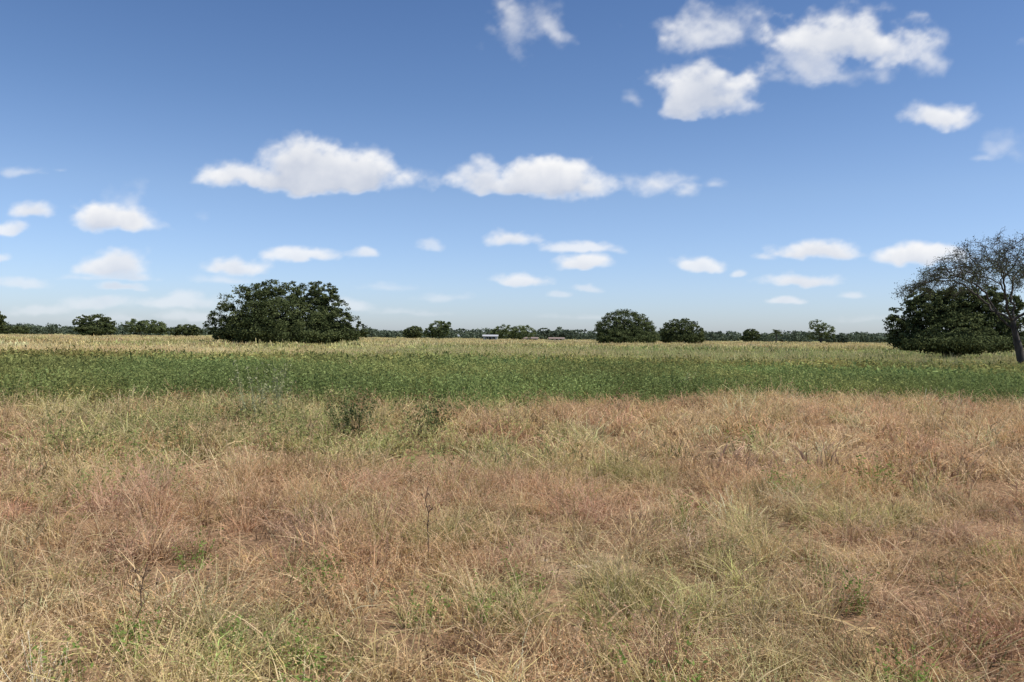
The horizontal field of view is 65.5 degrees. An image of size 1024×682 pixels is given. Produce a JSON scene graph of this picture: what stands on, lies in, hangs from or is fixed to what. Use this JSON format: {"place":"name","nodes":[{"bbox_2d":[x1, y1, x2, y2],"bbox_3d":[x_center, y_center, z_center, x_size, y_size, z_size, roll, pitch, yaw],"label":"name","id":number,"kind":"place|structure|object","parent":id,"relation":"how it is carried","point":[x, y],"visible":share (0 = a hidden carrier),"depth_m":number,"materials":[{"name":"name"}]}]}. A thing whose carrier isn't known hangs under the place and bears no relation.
{"place":"outdoors","nodes":[
{"label":"outdoors","id":0,"kind":"place"},
{"bbox_2d":[0,9,968,308],"bbox_3d":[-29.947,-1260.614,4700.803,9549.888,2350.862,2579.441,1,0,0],"label":"cloud","id":1,"kind":"structure","parent":0,"point":[300,167],"depth_m":5582.43,"materials":[{"name":"white"}]},
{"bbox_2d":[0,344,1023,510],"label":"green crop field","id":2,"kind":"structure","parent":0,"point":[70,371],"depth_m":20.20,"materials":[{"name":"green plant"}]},
{"bbox_2d":[0,333,1023,681],"bbox_3d":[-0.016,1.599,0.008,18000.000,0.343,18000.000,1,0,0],"label":"ground","id":3,"kind":"structure","parent":0,"point":[380,627],"depth_m":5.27,"materials":[{"name":"beige plant"}]},
{"bbox_2d":[0,311,6,327],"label":"bushy tree","id":4,"kind":"object","parent":3,"relation":"on","point":[2,321],"visible":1,"depth_m":120.39,"materials":[{"name":"green plant"}]},
{"bbox_2d":[0,325,31,334],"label":"bushy tree","id":5,"kind":"object","parent":3,"relation":"on","point":[6,329],"visible":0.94,"depth_m":328.75,"materials":[{"name":"green plant"}]},
{"bbox_2d":[19,625,126,681],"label":"green weed","id":6,"kind":"object","parent":3,"relation":"on","point":[68,661],"visible":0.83,"depth_m":3.43,"materials":[{"name":"green plant"}]},
{"bbox_2d":[72,314,117,335],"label":"round crown tree","id":7,"kind":"object","parent":3,"relation":"on","point":[102,325],"visible":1,"depth_m":258.60,"materials":[{"name":"green plant"}]},
{"bbox_2d":[94,428,147,464],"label":"green weed","id":8,"kind":"object","parent":3,"relation":"on","point":[119,447],"visible":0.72,"depth_m":9.42,"materials":[{"name":"green plant"}]},
{"bbox_2d":[110,598,163,665],"bbox_3d":[-1.843,1.425,3.893,0.224,0.311,0.313,1,0,-15],"label":"green weed","id":9,"kind":"object","parent":3,"relation":"on","point":[132,633],"visible":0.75,"depth_m":3.89,"materials":[{"name":"green plant"}]},
{"bbox_2d":[130,564,159,648],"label":"dead weed stalk","id":10,"kind":"object","parent":3,"relation":"on","point":[141,586],"visible":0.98,"depth_m":4.01,"materials":[{"name":"brown plant"}]},
{"bbox_2d":[122,318,170,336],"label":"bushy tree","id":11,"kind":"object","parent":3,"relation":"on","point":[156,328],"visible":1,"depth_m":279.60,"materials":[{"name":"green plant"}]},
{"bbox_2d":[169,324,202,336],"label":"bushy tree","id":12,"kind":"object","parent":3,"relation":"on","point":[190,330],"visible":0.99,"depth_m":299.19,"materials":[{"name":"green plant"}]},
{"bbox_2d":[172,525,223,576],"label":"green weed","id":13,"kind":"object","parent":3,"relation":"on","point":[202,551],"visible":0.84,"depth_m":5.38,"materials":[{"name":"green plant"}]},
{"bbox_2d":[186,612,269,664],"bbox_3d":[-1.396,1.448,3.922,0.359,0.270,0.270,0,0,-31],"label":"green weed","id":14,"kind":"object","parent":3,"relation":"on","point":[237,619],"visible":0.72,"depth_m":3.89,"materials":[{"name":"green plant"}]},
{"bbox_2d":[232,360,296,419],"bbox_3d":[-4.374,0.922,14.210,1.137,1.159,0.810,0,0,-35],"label":"tall grey weed","id":15,"kind":"object","parent":3,"relation":"on","point":[277,393],"visible":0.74,"depth_m":14.20,"materials":[{"name":"green plant"}]},
{"bbox_2d":[202,279,369,343],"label":"spreading shade tree","id":16,"kind":"object","parent":3,"relation":"on","point":[252,322],"visible":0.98,"depth_m":127.30,"materials":[{"name":"green plant"}]},
{"bbox_2d":[260,615,349,674],"bbox_3d":[-1.005,1.436,3.810,0.472,0.300,0.265,0,0,-37],"label":"green weed","id":17,"kind":"object","parent":3,"relation":"on","point":[297,638],"visible":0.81,"depth_m":3.81,"materials":[{"name":"green plant"}]},
{"bbox_2d":[270,650,354,681],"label":"green weed","id":18,"kind":"object","parent":3,"relation":"on","point":[319,668],"visible":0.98,"depth_m":3.27,"materials":[{"name":"green plant"}]},
{"bbox_2d":[296,542,347,596],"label":"green weed","id":19,"kind":"object","parent":3,"relation":"on","point":[322,578],"visible":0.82,"depth_m":4.95,"materials":[{"name":"green plant"}]},
{"bbox_2d":[323,393,396,436],"bbox_3d":[-2.513,1.177,12.418,1.123,0.739,1.039,0,0,-39],"label":"dark green bush","id":20,"kind":"object","parent":3,"relation":"on","point":[350,413],"visible":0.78,"depth_m":12.39,"materials":[{"name":"green plant"}]},
{"bbox_2d":[402,325,422,338],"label":"bushy tree","id":21,"kind":"object","parent":3,"relation":"on","point":[408,332],"visible":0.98,"depth_m":328.77,"materials":[{"name":"green plant"}]},
{"bbox_2d":[383,578,452,631],"bbox_3d":[-0.498,1.453,4.352,0.363,0.288,0.242,0,0,-36],"label":"green weed","id":22,"kind":"object","parent":3,"relation":"on","point":[429,607],"visible":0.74,"depth_m":4.37,"materials":[{"name":"green plant"}]},
{"bbox_2d":[420,486,436,562],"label":"dead weed stalk","id":23,"kind":"object","parent":3,"relation":"on","point":[428,517],"visible":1,"depth_m":5.50,"materials":[{"name":"brown plant"}]},
{"bbox_2d":[403,398,454,437],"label":"dark green bush","id":24,"kind":"object","parent":3,"relation":"on","point":[436,420],"visible":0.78,"depth_m":12.33,"materials":[{"name":"green plant"}]},
{"bbox_2d":[423,320,451,338],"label":"bushy tree","id":25,"kind":"object","parent":3,"relation":"on","point":[439,330],"visible":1,"depth_m":299.44,"materials":[{"name":"green plant"}]},
{"bbox_2d":[455,569,510,626],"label":"green weed","id":26,"kind":"object","parent":3,"relation":"on","point":[484,619],"visible":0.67,"depth_m":4.41,"materials":[{"name":"green plant"}]},
{"bbox_2d":[483,336,497,339],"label":"walls","id":27,"kind":"structure","parent":3,"relation":"on","point":[496,337],"depth_m":282.50,"materials":[{"name":"paint"}]},
{"bbox_2d":[14,324,1005,340],"bbox_3d":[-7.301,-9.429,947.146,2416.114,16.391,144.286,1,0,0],"label":"distant tree line","id":28,"kind":"object","parent":3,"relation":"on","point":[473,331],"visible":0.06,"depth_m":917.05,"materials":[{"name":"green plant"}]},
{"bbox_2d":[0,322,1023,342],"bbox_3d":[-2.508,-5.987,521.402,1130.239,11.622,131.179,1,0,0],"label":"distant tree line","id":29,"kind":"object","parent":3,"relation":"on","point":[764,337],"visible":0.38,"depth_m":501.46,"materials":[{"name":"green plant"}]},
{"bbox_2d":[488,324,535,339],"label":"bushy tree","id":30,"kind":"object","parent":3,"relation":"on","point":[513,333],"visible":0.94,"depth_m":308.94,"materials":[{"name":"green plant"}]},
{"bbox_2d":[492,544,554,606],"bbox_3d":[0.066,1.431,4.798,0.346,0.319,0.434,1,0,15],"label":"green weed","id":31,"kind":"object","parent":3,"relation":"on","point":[539,589],"visible":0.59,"depth_m":4.75,"materials":[{"name":"green plant"}]},
{"bbox_2d":[537,328,579,339],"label":"bushy tree","id":32,"kind":"object","parent":3,"relation":"on","point":[569,334],"visible":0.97,"depth_m":339.40,"materials":[{"name":"green plant"}]},
{"bbox_2d":[581,615,632,670],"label":"green weed","id":33,"kind":"object","parent":3,"relation":"on","point":[630,651],"visible":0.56,"depth_m":3.83,"materials":[{"name":"green plant"}]},
{"bbox_2d":[594,309,660,343],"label":"round crown tree","id":34,"kind":"object","parent":3,"relation":"on","point":[617,331],"visible":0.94,"depth_m":197.78,"materials":[{"name":"green plant"}]},
{"bbox_2d":[617,630,707,681],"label":"green weed","id":35,"kind":"object","parent":3,"relation":"on","point":[668,664],"visible":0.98,"depth_m":3.31,"materials":[{"name":"green plant"}]},
{"bbox_2d":[658,318,704,343],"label":"round crown tree","id":36,"kind":"object","parent":3,"relation":"on","point":[685,333],"visible":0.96,"depth_m":212.25,"materials":[{"name":"green plant"}]},
{"bbox_2d":[668,487,718,518],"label":"green weed","id":37,"kind":"object","parent":3,"relation":"on","point":[688,505],"visible":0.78,"depth_m":7.08,"materials":[{"name":"green plant"}]},
{"bbox_2d":[725,420,768,449],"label":"green weed","id":38,"kind":"object","parent":3,"relation":"on","point":[752,435],"visible":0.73,"depth_m":11.29,"materials":[{"name":"green plant"}]},
{"bbox_2d":[740,329,761,341],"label":"bushy tree","id":39,"kind":"object","parent":3,"relation":"on","point":[749,335],"visible":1,"depth_m":328.95,"materials":[{"name":"green plant"}]},
{"bbox_2d":[769,329,782,342],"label":"palm tree","id":40,"kind":"object","parent":3,"relation":"on","point":[777,331],"visible":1,"depth_m":299.77,"materials":[{"name":"green plant"}]},
{"bbox_2d":[761,460,809,497],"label":"green weed","id":41,"kind":"object","parent":3,"relation":"on","point":[785,479],"visible":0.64,"depth_m":7.94,"materials":[{"name":"green plant"}]},
{"bbox_2d":[806,319,835,342],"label":"gum tree","id":42,"kind":"object","parent":3,"relation":"on","point":[818,330],"visible":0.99,"depth_m":299.55,"materials":[{"name":"green plant"}]},
{"bbox_2d":[826,334,849,342],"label":"bushy tree","id":43,"kind":"object","parent":3,"relation":"on","point":[839,338],"visible":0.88,"depth_m":327.98,"materials":[{"name":"green plant"}]},
{"bbox_2d":[819,563,880,615],"bbox_3d":[2.009,1.476,4.765,0.263,0.331,0.436,1,0,0],"label":"green weed","id":44,"kind":"object","parent":3,"relation":"on","point":[862,597],"visible":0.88,"depth_m":4.71,"materials":[{"name":"green plant"}]},
{"bbox_2d":[843,451,896,493],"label":"green weed","id":45,"kind":"object","parent":3,"relation":"on","point":[880,470],"visible":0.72,"depth_m":8.35,"materials":[{"name":"green plant"}]},
{"bbox_2d":[866,638,937,681],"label":"green weed","id":46,"kind":"object","parent":3,"relation":"on","point":[900,674],"visible":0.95,"depth_m":3.64,"materials":[{"name":"green plant"}]},
{"bbox_2d":[882,285,1023,357],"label":"dense thicket tree","id":47,"kind":"object","parent":3,"relation":"on","point":[976,325],"visible":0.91,"depth_m":64.56,"materials":[{"name":"green plant"}]},
{"bbox_2d":[891,227,1023,362],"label":"thorn tree","id":48,"kind":"object","parent":3,"relation":"on","point":[977,277],"visible":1,"depth_m":44.89,"materials":[{"name":"grey plant"}]},
{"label":"walls","id":49,"kind":"object","parent":3,"relation":"on","visible":0},
{"bbox_2d":[548,337,564,338],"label":"roof","id":50,"kind":"structure","parent":49,"relation":"on","point":[556,337],"depth_m":329.39,"materials":[{"name":"metal"}]},
{"bbox_2d":[0,0,1023,337],"label":"sky","id":51,"kind":"structure","parent":0,"point":[122,103],"materials":[{"name":"blue"}]}
]}

